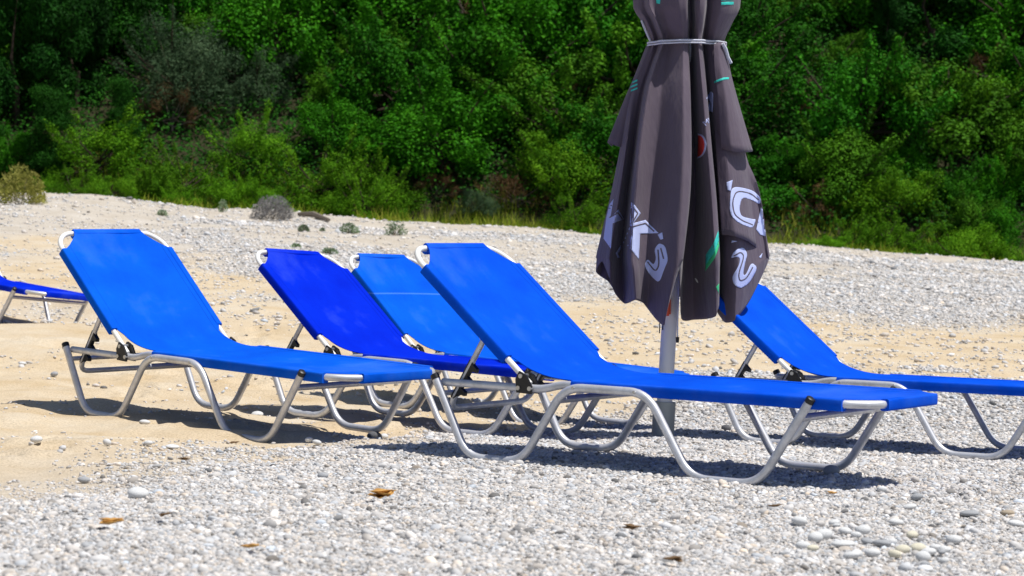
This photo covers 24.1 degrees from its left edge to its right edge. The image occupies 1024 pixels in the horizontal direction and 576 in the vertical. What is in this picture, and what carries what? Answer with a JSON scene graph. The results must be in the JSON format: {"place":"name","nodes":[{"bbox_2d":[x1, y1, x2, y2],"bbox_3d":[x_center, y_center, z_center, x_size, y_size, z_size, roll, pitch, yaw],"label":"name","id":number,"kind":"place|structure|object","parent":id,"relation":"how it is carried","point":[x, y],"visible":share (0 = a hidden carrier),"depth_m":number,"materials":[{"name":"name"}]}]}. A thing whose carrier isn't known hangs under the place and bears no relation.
{"place":"outdoors","nodes":[
{"label":"outdoors","id":0,"kind":"place"},
{"bbox_2d":[0,0,1023,575],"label":"ground","id":1,"kind":"structure","parent":0,"point":[24,338],"depth_m":17.22,"materials":[{"name":"beige sand"}]},
{"bbox_2d":[0,120,38,178],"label":"leafy shrub","id":2,"kind":"object","parent":1,"relation":"on","point":[15,146],"visible":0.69,"depth_m":38.76,"materials":[{"name":"green plant"}]},
{"bbox_2d":[0,163,47,204],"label":"dry tuft","id":3,"kind":"object","parent":1,"relation":"on","point":[25,180],"visible":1,"depth_m":31.75,"materials":[{"name":"plant"}]},
{"bbox_2d":[1,7,46,106],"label":"leafy shrub","id":4,"kind":"object","parent":1,"relation":"on","point":[24,81],"visible":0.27,"depth_m":40.92,"materials":[{"name":"green plant"}]},
{"bbox_2d":[1,0,65,54],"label":"broadleaf tree","id":5,"kind":"object","parent":1,"relation":"on","point":[33,41],"visible":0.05,"depth_m":41.88,"materials":[{"name":"green plant"}]},
{"bbox_2d":[0,0,73,123],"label":"dark conifer","id":6,"kind":"object","parent":1,"relation":"on","point":[34,12],"visible":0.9,"depth_m":40.29,"materials":[{"name":"green plant"}]},
{"bbox_2d":[0,272,87,322],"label":"sun lounger","id":7,"kind":"object","parent":1,"relation":"on","point":[18,287],"visible":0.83,"depth_m":17.63,"materials":[{"name":"fabric"}]},
{"bbox_2d":[17,79,77,182],"bbox_3d":[-7.470,-2.408,38.694,0.981,1.915,1.012,-1,2,-33],"label":"broadleaf tree","id":8,"kind":"object","parent":1,"relation":"on","point":[51,106],"visible":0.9,"depth_m":38.49,"materials":[{"name":"green plant"}]},
{"bbox_2d":[27,0,116,106],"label":"dark conifer","id":9,"kind":"object","parent":1,"relation":"on","point":[90,36],"visible":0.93,"depth_m":40.71,"materials":[{"name":"green plant"}]},
{"bbox_2d":[46,157,109,193],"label":"bush","id":10,"kind":"object","parent":1,"relation":"on","point":[74,186],"visible":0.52,"depth_m":37.15,"materials":[{"name":"green plant"}]},
{"bbox_2d":[31,98,166,181],"bbox_3d":[-6.808,-2.316,38.765,2.146,1.584,2.204,1,2,25],"label":"bright shrub","id":11,"kind":"object","parent":1,"relation":"on","point":[72,152],"visible":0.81,"depth_m":38.52,"materials":[{"name":"green plant"}]},
{"bbox_2d":[77,173,141,199],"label":"bush","id":12,"kind":"object","parent":1,"relation":"on","point":[101,187],"visible":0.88,"depth_m":36.53,"materials":[{"name":"green plant"}]},
{"bbox_2d":[63,0,168,66],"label":"broadleaf tree","id":13,"kind":"object","parent":1,"relation":"on","point":[116,41],"visible":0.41,"depth_m":41.75,"materials":[{"name":"green plant"}]},
{"bbox_2d":[99,74,147,148],"bbox_3d":[-6.414,-2.855,39.519,0.888,1.388,0.795,0,2,4],"label":"broadleaf tree","id":14,"kind":"object","parent":1,"relation":"on","point":[121,99],"visible":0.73,"depth_m":39.41,"materials":[{"name":"green plant"}]},
{"bbox_2d":[81,0,166,58],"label":"broadleaf tree","id":15,"kind":"object","parent":1,"relation":"on","point":[124,12],"visible":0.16,"depth_m":42.13,"materials":[{"name":"green plant"}]},
{"bbox_2d":[116,164,192,201],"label":"bright shrub","id":16,"kind":"object","parent":1,"relation":"on","point":[141,184],"visible":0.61,"depth_m":37.71,"materials":[{"name":"green plant"}]},
{"bbox_2d":[126,9,205,53],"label":"leafy shrub","id":17,"kind":"object","parent":1,"relation":"on","point":[168,21],"visible":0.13,"depth_m":42.32,"materials":[{"name":"green plant"}]},
{"bbox_2d":[137,71,215,130],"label":"dry shrub","id":18,"kind":"object","parent":1,"relation":"on","point":[174,119],"visible":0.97,"depth_m":40.02,"materials":[{"name":"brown plant"}]},
{"bbox_2d":[126,134,230,204],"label":"bush","id":19,"kind":"object","parent":1,"relation":"on","point":[172,168],"visible":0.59,"depth_m":38.35,"materials":[{"name":"green plant"}]},
{"bbox_2d":[158,181,205,206],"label":"bright shrub","id":20,"kind":"object","parent":1,"relation":"on","point":[171,194],"visible":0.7,"depth_m":37.28,"materials":[{"name":"green plant"}]},
{"bbox_2d":[135,0,230,33],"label":"leafy shrub","id":21,"kind":"object","parent":1,"relation":"on","point":[185,3],"visible":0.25,"depth_m":42.69,"materials":[{"name":"green plant"}]},
{"bbox_2d":[103,4,266,118],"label":"olive tree","id":22,"kind":"object","parent":1,"relation":"on","point":[179,62],"visible":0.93,"depth_m":40.40,"materials":[{"name":"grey plant"}]},
{"bbox_2d":[173,0,260,75],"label":"leafy shrub","id":23,"kind":"object","parent":1,"relation":"on","point":[189,23],"visible":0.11,"depth_m":41.92,"materials":[{"name":"green plant"}]},
{"bbox_2d":[198,163,268,208],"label":"bright shrub","id":24,"kind":"object","parent":1,"relation":"on","point":[227,193],"visible":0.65,"depth_m":37.24,"materials":[{"name":"green plant"}]},
{"bbox_2d":[58,229,434,441],"bbox_3d":[-1.180,0.196,10.430,1.961,0.817,0.688,5,5,42],"label":"sun lounger","id":25,"kind":"object","parent":1,"relation":"on","point":[138,287],"visible":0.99,"depth_m":10.70,"materials":[{"name":"fabric"}]},
{"bbox_2d":[197,29,305,110],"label":"olive tree","id":26,"kind":"object","parent":1,"relation":"on","point":[246,84],"visible":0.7,"depth_m":41.04,"materials":[{"name":"green plant"}]},
{"bbox_2d":[199,97,310,186],"bbox_3d":[-4.262,-2.362,39.287,1.672,1.586,1.628,1,2,19],"label":"bright shrub","id":27,"kind":"object","parent":1,"relation":"on","point":[246,141],"visible":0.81,"depth_m":38.93,"materials":[{"name":"green plant"}]},
{"bbox_2d":[218,163,301,209],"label":"bush","id":28,"kind":"object","parent":1,"relation":"on","point":[275,191],"visible":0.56,"depth_m":37.32,"materials":[{"name":"green plant"}]},
{"bbox_2d":[188,0,351,78],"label":"leafy shrub","id":29,"kind":"object","parent":1,"relation":"on","point":[252,23],"visible":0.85,"depth_m":41.44,"materials":[{"name":"green plant"}]},
{"bbox_2d":[249,195,296,219],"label":"cushion shrub","id":30,"kind":"object","parent":1,"relation":"on","point":[270,211],"visible":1,"depth_m":32.98,"materials":[{"name":"grey plant"}]},
{"bbox_2d":[297,211,329,220],"bbox_3d":[-2.831,-1.021,34.173,0.086,0.148,1.700,-1,2,-19],"label":"driftwood","id":31,"kind":"object","parent":1,"relation":"on","point":[314,214],"visible":0.97,"depth_m":34.05,"materials":[{"name":"brown wood"}]},
{"bbox_2d":[289,187,351,215],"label":"bush","id":32,"kind":"object","parent":1,"relation":"on","point":[324,200],"visible":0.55,"depth_m":37.60,"materials":[{"name":"green plant"}]},
{"bbox_2d":[259,123,393,213],"bbox_3d":[-3.026,-1.795,38.458,2.259,1.724,2.302,1,2,37],"label":"bright shrub","id":33,"kind":"object","parent":1,"relation":"on","point":[332,171],"visible":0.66,"depth_m":38.08,"materials":[{"name":"green plant"}]},
{"bbox_2d":[279,79,386,162],"bbox_3d":[-2.828,-2.684,39.839,1.781,1.572,2.137,1,2,40],"label":"leafy shrub","id":34,"kind":"object","parent":1,"relation":"on","point":[323,119],"visible":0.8,"depth_m":39.51,"materials":[{"name":"green plant"}]},
{"bbox_2d":[309,4,365,45],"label":"leafy shrub","id":35,"kind":"object","parent":1,"relation":"on","point":[332,29],"visible":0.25,"depth_m":42.84,"materials":[{"name":"green plant"}]},
{"bbox_2d":[298,48,382,118],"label":"leafy shrub","id":36,"kind":"object","parent":1,"relation":"on","point":[322,88],"visible":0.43,"depth_m":40.91,"materials":[{"name":"green plant"}]},
{"bbox_2d":[339,222,359,233],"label":"beach plant","id":37,"kind":"object","parent":1,"relation":"on","point":[351,228],"visible":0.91,"depth_m":30.47,"materials":[{"name":"green plant"}]},
{"bbox_2d":[322,156,410,220],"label":"bright shrub","id":38,"kind":"object","parent":1,"relation":"on","point":[375,199],"visible":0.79,"depth_m":37.46,"materials":[{"name":"green plant"}]},
{"bbox_2d":[320,146,430,217],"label":"bright shrub","id":39,"kind":"object","parent":1,"relation":"on","point":[377,165],"visible":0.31,"depth_m":38.27,"materials":[{"name":"green plant"}]},
{"bbox_2d":[332,14,419,94],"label":"leafy shrub","id":40,"kind":"object","parent":1,"relation":"on","point":[393,33],"visible":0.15,"depth_m":41.69,"materials":[{"name":"green plant"}]},
{"bbox_2d":[286,0,475,56],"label":"leafy shrub","id":41,"kind":"object","parent":1,"relation":"on","point":[398,9],"visible":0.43,"depth_m":42.81,"materials":[{"name":"green plant"}]},
{"bbox_2d":[312,8,478,134],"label":"leafy shrub","id":42,"kind":"object","parent":1,"relation":"on","point":[367,46],"visible":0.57,"depth_m":40.34,"materials":[{"name":"green plant"}]},
{"bbox_2d":[384,220,407,234],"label":"beach plant","id":43,"kind":"object","parent":1,"relation":"on","point":[391,229],"visible":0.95,"depth_m":30.61,"materials":[{"name":"green plant"}]},
{"bbox_2d":[255,248,599,435],"bbox_3d":[-0.336,0.258,11.240,1.988,0.785,0.688,4,1,37],"label":"sun lounger","id":44,"kind":"object","parent":1,"relation":"on","point":[328,298],"visible":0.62,"depth_m":11.55,"materials":[{"name":"fabric"}]},
{"bbox_2d":[355,60,522,180],"bbox_3d":[-1.281,-2.610,39.597,2.870,2.251,3.443,0,2,6],"label":"leafy shrub","id":45,"kind":"object","parent":1,"relation":"on","point":[404,136],"visible":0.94,"depth_m":39.04,"materials":[{"name":"green plant"}]},
{"bbox_2d":[405,163,473,197],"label":"dry shrub","id":46,"kind":"object","parent":1,"relation":"on","point":[446,182],"visible":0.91,"depth_m":38.86,"materials":[{"name":"brown plant"}]},
{"bbox_2d":[423,4,480,66],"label":"leafy shrub","id":47,"kind":"object","parent":1,"relation":"on","point":[452,14],"visible":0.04,"depth_m":42.15,"materials":[{"name":"green plant"}]},
{"bbox_2d":[380,0,575,140],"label":"leafy shrub","id":48,"kind":"object","parent":1,"relation":"on","point":[488,40],"visible":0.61,"depth_m":40.68,"materials":[{"name":"green plant"}]},
{"bbox_2d":[454,185,503,219],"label":"grey shrub","id":49,"kind":"object","parent":1,"relation":"on","point":[481,202],"visible":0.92,"depth_m":38.41,"materials":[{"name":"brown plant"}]},
{"bbox_2d":[405,0,597,102],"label":"leafy shrub","id":50,"kind":"object","parent":1,"relation":"on","point":[494,11],"visible":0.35,"depth_m":41.41,"materials":[{"name":"green plant"}]},
{"bbox_2d":[0,192,1023,575],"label":"pebbles","id":51,"kind":"object","parent":1,"relation":"on","point":[600,484],"visible":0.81,"depth_m":7.54,"materials":[{"name":"gravel"}]},
{"bbox_2d":[128,487,148,498],"bbox_3d":[-1.040,0.570,6.663,0.060,0.033,0.052,5,8,3],"label":"stone","id":52,"kind":"object","parent":51,"relation":"on","point":[138,492],"visible":1,"depth_m":6.65,"materials":[{"name":"white stone"}]},
{"bbox_2d":[368,488,395,498],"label":"dry leaf","id":53,"kind":"object","parent":51,"relation":"on","point":[380,493],"visible":1,"depth_m":6.81,"materials":[{"name":"brown plant"}]},
{"bbox_2d":[0,0,1023,245],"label":"undergrowth","id":54,"kind":"object","parent":1,"relation":"on","point":[492,166],"visible":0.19,"depth_m":40.09,"materials":[{"name":"green plant"}]},
{"bbox_2d":[0,150,1023,259],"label":"grass","id":55,"kind":"structure","parent":1,"relation":"on","point":[479,220],"depth_m":38.26,"materials":[{"name":"green plant"}]},
{"bbox_2d":[474,170,563,214],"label":"dry shrub","id":56,"kind":"object","parent":1,"relation":"on","point":[515,182],"visible":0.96,"depth_m":38.76,"materials":[{"name":"brown plant"}]},
{"bbox_2d":[349,253,689,423],"bbox_3d":[0.010,0.283,12.597,1.981,0.794,0.688,6,3,38],"label":"sun lounger","id":57,"kind":"object","parent":1,"relation":"on","point":[407,297],"visible":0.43,"depth_m":12.95,"materials":[{"name":"fabric"}]},
{"bbox_2d":[456,39,627,149],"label":"leafy shrub","id":58,"kind":"object","parent":1,"relation":"on","point":[538,108],"visible":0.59,"depth_m":40.18,"materials":[{"name":"green plant"}]},
{"bbox_2d":[498,127,603,188],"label":"bright shrub","id":59,"kind":"object","parent":1,"relation":"on","point":[517,162],"visible":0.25,"depth_m":39.21,"materials":[{"name":"green plant"}]},
{"bbox_2d":[507,126,618,207],"bbox_3d":[1.034,-1.885,39.128,2.138,1.610,2.035,0,2,-18],"label":"bright shrub","id":60,"kind":"object","parent":1,"relation":"on","point":[537,154],"visible":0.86,"depth_m":38.67,"materials":[{"name":"green plant"}]},
{"bbox_2d":[523,92,620,185],"bbox_3d":[1.439,-2.323,39.709,2.667,1.869,2.468,0,2,9],"label":"leafy shrub","id":61,"kind":"object","parent":1,"relation":"on","point":[594,130],"visible":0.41,"depth_m":39.12,"materials":[{"name":"green plant"}]},
{"bbox_2d":[497,0,647,93],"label":"leafy shrub","id":62,"kind":"object","parent":1,"relation":"on","point":[605,26],"visible":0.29,"depth_m":42.00,"materials":[{"name":"green plant"}]},
{"bbox_2d":[538,182,608,233],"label":"bright shrub","id":63,"kind":"object","parent":1,"relation":"on","point":[589,213],"visible":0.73,"depth_m":37.36,"materials":[{"name":"green plant"}]},
{"bbox_2d":[548,218,602,234],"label":"bush","id":64,"kind":"object","parent":1,"relation":"on","point":[569,226],"visible":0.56,"depth_m":37.16,"materials":[{"name":"green plant"}]},
{"bbox_2d":[553,0,753,97],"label":"leafy shrub","id":65,"kind":"object","parent":1,"relation":"on","point":[621,80],"visible":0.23,"depth_m":41.23,"materials":[{"name":"green plant"}]},
{"bbox_2d":[415,243,937,484],"bbox_3d":[0.565,0.261,8.763,1.976,0.801,0.688,3,2,34],"label":"sun lounger","id":66,"kind":"object","parent":1,"relation":"on","point":[505,307],"visible":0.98,"depth_m":8.91,"materials":[{"name":"fabric"}]},
{"bbox_2d":[596,0,769,436],"bbox_3d":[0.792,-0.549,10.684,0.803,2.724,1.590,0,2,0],"label":"parasol","id":67,"kind":"object","parent":1,"relation":"on","point":[684,209],"visible":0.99,"depth_m":10.89,"materials":[{"name":"grey fabric"}]},
{"bbox_2d":[628,29,815,147],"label":"leafy shrub","id":68,"kind":"object","parent":1,"relation":"on","point":[755,97],"visible":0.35,"depth_m":40.64,"materials":[{"name":"green plant"}]},
{"bbox_2d":[725,20,805,97],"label":"leafy shrub","id":69,"kind":"object","parent":1,"relation":"on","point":[757,44],"visible":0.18,"depth_m":42.02,"materials":[{"name":"green plant"}]},
{"bbox_2d":[745,133,796,180],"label":"leafy shrub","id":70,"kind":"object","parent":1,"relation":"on","point":[765,144],"visible":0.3,"depth_m":39.99,"materials":[{"name":"green plant"}]},
{"bbox_2d":[727,0,829,77],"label":"leafy shrub","id":71,"kind":"object","parent":1,"relation":"on","point":[756,13],"visible":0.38,"depth_m":43.40,"materials":[{"name":"green plant"}]},
{"bbox_2d":[755,151,813,218],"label":"leafy shrub","id":72,"kind":"object","parent":1,"relation":"on","point":[777,167],"visible":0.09,"depth_m":39.08,"materials":[{"name":"green plant"}]},
{"bbox_2d":[751,128,828,187],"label":"leafy shrub","id":73,"kind":"object","parent":1,"relation":"on","point":[788,150],"visible":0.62,"depth_m":39.80,"materials":[{"name":"green plant"}]},
{"bbox_2d":[787,179,845,220],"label":"dry shrub","id":74,"kind":"object","parent":1,"relation":"on","point":[823,208],"visible":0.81,"depth_m":39.03,"materials":[{"name":"green plant"}]},
{"bbox_2d":[795,235,852,247],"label":"bush","id":75,"kind":"object","parent":1,"relation":"on","point":[839,243],"visible":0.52,"depth_m":36.73,"materials":[{"name":"green plant"}]},
{"bbox_2d":[771,0,879,29],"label":"leafy shrub","id":76,"kind":"object","parent":1,"relation":"on","point":[790,13],"visible":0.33,"depth_m":44.74,"materials":[{"name":"green plant"}]},
{"bbox_2d":[831,540,854,546],"bbox_3d":[0.832,0.642,6.019,0.062,0.019,0.050,-2,3,3],"label":"stone","id":77,"kind":"object","parent":1,"relation":"on","point":[838,543],"visible":1,"depth_m":6.00,"materials":[{"name":"white stone"}]},
{"bbox_2d":[807,29,886,73],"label":"leafy shrub","id":78,"kind":"object","parent":1,"relation":"on","point":[842,46],"visible":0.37,"depth_m":43.43,"materials":[{"name":"green plant"}]},
{"bbox_2d":[780,106,919,210],"bbox_3d":[5.524,-2.122,39.715,2.513,1.806,2.436,0,2,-7],"label":"leafy shrub","id":79,"kind":"object","parent":1,"relation":"on","point":[850,152],"visible":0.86,"depth_m":39.27,"materials":[{"name":"green plant"}]},
{"bbox_2d":[817,207,888,250],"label":"bright shrub","id":80,"kind":"object","parent":1,"relation":"on","point":[868,234],"visible":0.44,"depth_m":37.61,"materials":[{"name":"green plant"}]},
{"bbox_2d":[831,187,876,218],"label":"bright shrub","id":81,"kind":"object","parent":1,"relation":"on","point":[845,205],"visible":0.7,"depth_m":39.00,"materials":[{"name":"green plant"}]},
{"bbox_2d":[695,278,1023,459],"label":"sun lounger","id":82,"kind":"object","parent":1,"relation":"on","point":[770,325],"visible":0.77,"depth_m":10.92,"materials":[{"name":"fabric"}]},
{"bbox_2d":[771,26,964,159],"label":"leafy shrub","id":83,"kind":"object","parent":1,"relation":"on","point":[827,118],"visible":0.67,"depth_m":40.35,"materials":[{"name":"green plant"}]},
{"bbox_2d":[794,0,941,45],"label":"leafy shrub","id":84,"kind":"object","parent":1,"relation":"on","point":[863,17],"visible":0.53,"depth_m":44.55,"materials":[{"name":"green plant"}]},
{"bbox_2d":[799,49,940,135],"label":"leafy shrub","id":85,"kind":"object","parent":1,"relation":"on","point":[823,63],"visible":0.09,"depth_m":41.85,"materials":[{"name":"green plant"}]},
{"bbox_2d":[872,0,909,60],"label":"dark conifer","id":86,"kind":"object","parent":1,"relation":"on","point":[893,9],"visible":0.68,"depth_m":43.83,"materials":[{"name":"green plant"}]},
{"bbox_2d":[861,209,921,253],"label":"bright shrub","id":87,"kind":"object","parent":1,"relation":"on","point":[895,237],"visible":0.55,"depth_m":37.76,"materials":[{"name":"green plant"}]},
{"bbox_2d":[838,165,945,231],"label":"bright shrub","id":88,"kind":"object","parent":1,"relation":"on","point":[915,192],"visible":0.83,"depth_m":38.90,"materials":[{"name":"green plant"}]},
{"bbox_2d":[858,210,940,254],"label":"bush","id":89,"kind":"object","parent":1,"relation":"on","point":[918,242],"visible":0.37,"depth_m":37.83,"materials":[{"name":"green plant"}]},
{"bbox_2d":[874,136,940,182],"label":"leafy shrub","id":90,"kind":"object","parent":1,"relation":"on","point":[894,157],"visible":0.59,"depth_m":40.16,"materials":[{"name":"green plant"}]},
{"bbox_2d":[915,551,930,560],"bbox_3d":[0.985,0.644,5.741,0.038,0.028,0.029,6,10,7],"label":"stone","id":91,"kind":"object","parent":1,"relation":"on","point":[922,555],"visible":0.91,"depth_m":5.73,"materials":[{"name":"white stone"}]},
{"bbox_2d":[835,33,1023,168],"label":"leafy shrub","id":92,"kind":"object","parent":1,"relation":"on","point":[991,108],"visible":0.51,"depth_m":40.65,"materials":[{"name":"green plant"}]},
{"bbox_2d":[879,0,985,64],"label":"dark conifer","id":93,"kind":"object","parent":1,"relation":"on","point":[958,38],"visible":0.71,"depth_m":43.98,"materials":[{"name":"green plant"}]},
{"bbox_2d":[918,155,997,210],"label":"leafy shrub","id":94,"kind":"object","parent":1,"relation":"on","point":[951,186],"visible":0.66,"depth_m":39.31,"materials":[{"name":"green plant"}]},
{"bbox_2d":[908,221,1008,259],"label":"bright shrub","id":95,"kind":"object","parent":1,"relation":"on","point":[967,245],"visible":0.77,"depth_m":37.06,"materials":[{"name":"green plant"}]},
{"bbox_2d":[918,184,1009,243],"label":"leafy shrub","id":96,"kind":"object","parent":1,"relation":"on","point":[969,209],"visible":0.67,"depth_m":38.63,"materials":[{"name":"green plant"}]},
{"bbox_2d":[919,47,1023,137],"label":"bright shrub","id":97,"kind":"object","parent":1,"relation":"on","point":[987,93],"visible":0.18,"depth_m":41.43,"materials":[{"name":"green plant"}]},
{"bbox_2d":[924,0,1023,65],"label":"leafy shrub","id":98,"kind":"object","parent":1,"relation":"on","point":[1001,11],"visible":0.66,"depth_m":44.02,"materials":[{"name":"green plant"}]},
{"bbox_2d":[953,35,1007,79],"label":"dry shrub","id":99,"kind":"object","parent":1,"relation":"on","point":[974,61],"visible":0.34,"depth_m":43.40,"materials":[{"name":"green plant"}]},
{"bbox_2d":[939,27,1023,71],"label":"leafy shrub","id":100,"kind":"object","parent":1,"relation":"on","point":[964,57],"visible":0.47,"depth_m":43.64,"materials":[{"name":"green plant"}]},
{"bbox_2d":[954,189,1023,253],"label":"leafy shrub","id":101,"kind":"object","parent":1,"relation":"on","point":[1007,223],"visible":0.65,"depth_m":38.53,"materials":[{"name":"green plant"}]},
{"bbox_2d":[972,33,1023,123],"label":"leafy shrub","id":102,"kind":"object","parent":1,"relation":"on","point":[1012,61],"visible":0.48,"depth_m":42.26,"materials":[{"name":"green plant"}]},
{"bbox_2d":[972,238,1023,261],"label":"bush","id":103,"kind":"object","parent":1,"relation":"on","point":[1019,256],"visible":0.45,"depth_m":37.23,"materials":[{"name":"green plant"}]},
{"bbox_2d":[974,143,1023,205],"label":"leafy shrub","id":104,"kind":"object","parent":1,"relation":"on","point":[997,168],"visible":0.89,"depth_m":39.70,"materials":[{"name":"green plant"}]},
{"bbox_2d":[979,91,1023,202],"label":"leafy shrub","id":105,"kind":"object","parent":1,"relation":"on","point":[1018,154],"visible":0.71,"depth_m":40.04,"materials":[{"name":"green plant"}]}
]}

